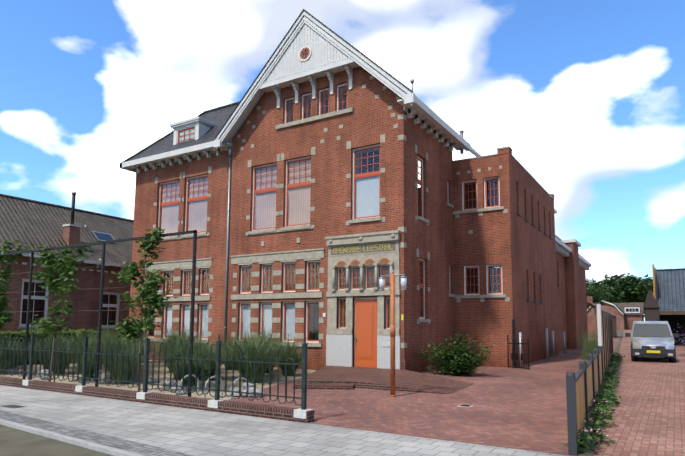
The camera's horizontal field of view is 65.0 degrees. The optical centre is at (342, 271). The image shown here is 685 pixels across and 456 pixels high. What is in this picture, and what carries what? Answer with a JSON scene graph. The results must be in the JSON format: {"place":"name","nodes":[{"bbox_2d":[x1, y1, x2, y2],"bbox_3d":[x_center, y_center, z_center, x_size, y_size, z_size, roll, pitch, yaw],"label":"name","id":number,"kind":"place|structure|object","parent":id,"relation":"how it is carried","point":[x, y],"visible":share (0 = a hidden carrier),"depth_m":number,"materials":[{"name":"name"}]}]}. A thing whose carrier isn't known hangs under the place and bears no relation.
{"place":"outdoors","nodes":[
{"label":"outdoors","id":0,"kind":"place"},
{"bbox_2d":[0,385,566,455],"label":"sidewalk","id":1,"kind":"structure","parent":0,"point":[147,429],"depth_m":8.88,"materials":[{"name":"grey concrete"}]},
{"bbox_2d":[1,374,472,408],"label":"bike racks and drain","id":2,"kind":"object","parent":1,"relation":"on","point":[19,406],"visible":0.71,"depth_m":12.54,"materials":[{"name":"grey metal"}]},
{"bbox_2d":[0,330,622,455],"bbox_3d":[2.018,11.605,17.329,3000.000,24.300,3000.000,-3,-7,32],"label":"ground","id":3,"kind":"structure","parent":0,"point":[15,442],"depth_m":8.08,"materials":[{"name":"concrete"}]},
{"bbox_2d":[0,418,145,455],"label":"kerb","id":4,"kind":"structure","parent":3,"relation":"on","point":[106,449],"depth_m":8.31,"materials":[{"name":"concrete"}]},
{"bbox_2d":[0,230,196,396],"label":"metal frame","id":5,"kind":"object","parent":3,"relation":"on","point":[102,266],"visible":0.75,"depth_m":14.38,"materials":[{"name":"black metal"}]},
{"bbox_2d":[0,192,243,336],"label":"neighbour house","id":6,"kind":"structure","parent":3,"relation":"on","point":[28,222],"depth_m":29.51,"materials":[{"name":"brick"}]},
{"bbox_2d":[8,367,263,396],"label":"garden rocks","id":7,"kind":"object","parent":3,"relation":"on","point":[244,386],"visible":0.5,"depth_m":14.34,"materials":[{"name":"grey stone"}]},
{"bbox_2d":[0,330,314,423],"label":"fence","id":8,"kind":"object","parent":3,"relation":"on","point":[303,414],"visible":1,"depth_m":11.91,"materials":[{"name":"metal"}]},
{"bbox_2d":[0,360,315,399],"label":"garden gravel","id":9,"kind":"structure","parent":3,"relation":"on","point":[298,374],"depth_m":16.78,"materials":[{"name":"grey gravel"}]},
{"bbox_2d":[0,328,106,364],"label":"hedge","id":10,"kind":"object","parent":9,"relation":"on","point":[17,335],"visible":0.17,"depth_m":22.85,"materials":[{"name":"green plant"}]},
{"bbox_2d":[0,227,178,390],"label":"young trees","id":11,"kind":"object","parent":9,"relation":"on","point":[52,261],"visible":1,"depth_m":15.02,"materials":[{"name":"green plant"}]},
{"bbox_2d":[0,324,317,385],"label":"ornamental grasses","id":12,"kind":"object","parent":9,"relation":"on","point":[260,344],"visible":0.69,"depth_m":17.74,"materials":[{"name":"green plant"}]},
{"bbox_2d":[120,9,590,371],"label":"building","id":13,"kind":"structure","parent":3,"relation":"on","point":[340,136],"depth_m":21.78,"materials":[{"name":"brick"}]},
{"bbox_2d":[293,365,473,393],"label":"entrance platform","id":14,"kind":"structure","parent":3,"relation":"on","point":[338,377],"depth_m":15.30,"materials":[{"name":"brick"}]},
{"bbox_2d":[566,304,612,455],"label":"wooden fence","id":15,"kind":"object","parent":3,"relation":"on","point":[582,383],"visible":0.94,"depth_m":9.70,"materials":[{"name":"brown wood"}]},
{"bbox_2d":[563,327,625,453],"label":"fence weeds","id":16,"kind":"object","parent":3,"relation":"on","point":[597,410],"visible":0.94,"depth_m":11.22,"materials":[{"name":"green plant"}]},
{"bbox_2d":[586,273,652,317],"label":"trees","id":17,"kind":"object","parent":3,"relation":"on","point":[616,288],"visible":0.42,"depth_m":115.36,"materials":[{"name":"green plant"}]},
{"bbox_2d":[587,264,684,343],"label":"background houses","id":18,"kind":"structure","parent":3,"relation":"on","point":[665,301],"depth_m":41.55,"materials":[{"name":"brown brick"}]},
{"bbox_2d":[675,326,684,355],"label":"purple shrub","id":19,"kind":"object","parent":3,"relation":"on","point":[681,340],"visible":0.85,"depth_m":28.64,"materials":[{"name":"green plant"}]},
{"bbox_2d":[0,0,684,320],"label":"sky","id":20,"kind":"structure","parent":0,"point":[587,96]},
{"bbox_2d":[226,335,620,455],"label":"forecourt paving","id":21,"kind":"structure","parent":0,"point":[520,408],"depth_m":11.51,"materials":[{"name":"red brick"}]},
{"bbox_2d":[379,270,406,396],"bbox_3d":[1.242,1.522,13.287,0.764,3.100,0.164,-3,-7,32],"label":"lamp post","id":22,"kind":"object","parent":21,"relation":"on","point":[392,275],"visible":1,"depth_m":13.24,"materials":[{"name":"orange metal"}]},
{"bbox_2d":[415,328,492,375],"bbox_3d":[3.809,2.792,18.292,2.739,1.844,1.500,-3,-7,32],"label":"shrub","id":23,"kind":"object","parent":21,"relation":"on","point":[460,360],"visible":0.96,"depth_m":18.08,"materials":[{"name":"green plant"}]},
{"bbox_2d":[507,319,565,369],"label":"bollards and gate","id":24,"kind":"object","parent":21,"relation":"on","point":[514,356],"visible":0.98,"depth_m":21.03,"materials":[{"name":"grey metal"}]},
{"bbox_2d":[573,330,684,455],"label":"alley paving","id":25,"kind":"structure","parent":0,"point":[648,415],"depth_m":11.27,"materials":[{"name":"brick"}]},
{"bbox_2d":[625,321,678,361],"bbox_3d":[14.653,3.185,25.556,2.160,2.082,4.182,-3,-7,28],"label":"parked van","id":26,"kind":"object","parent":25,"relation":"on","point":[652,338],"visible":0.98,"depth_m":24.32,"materials":[{"name":"silver metal"}]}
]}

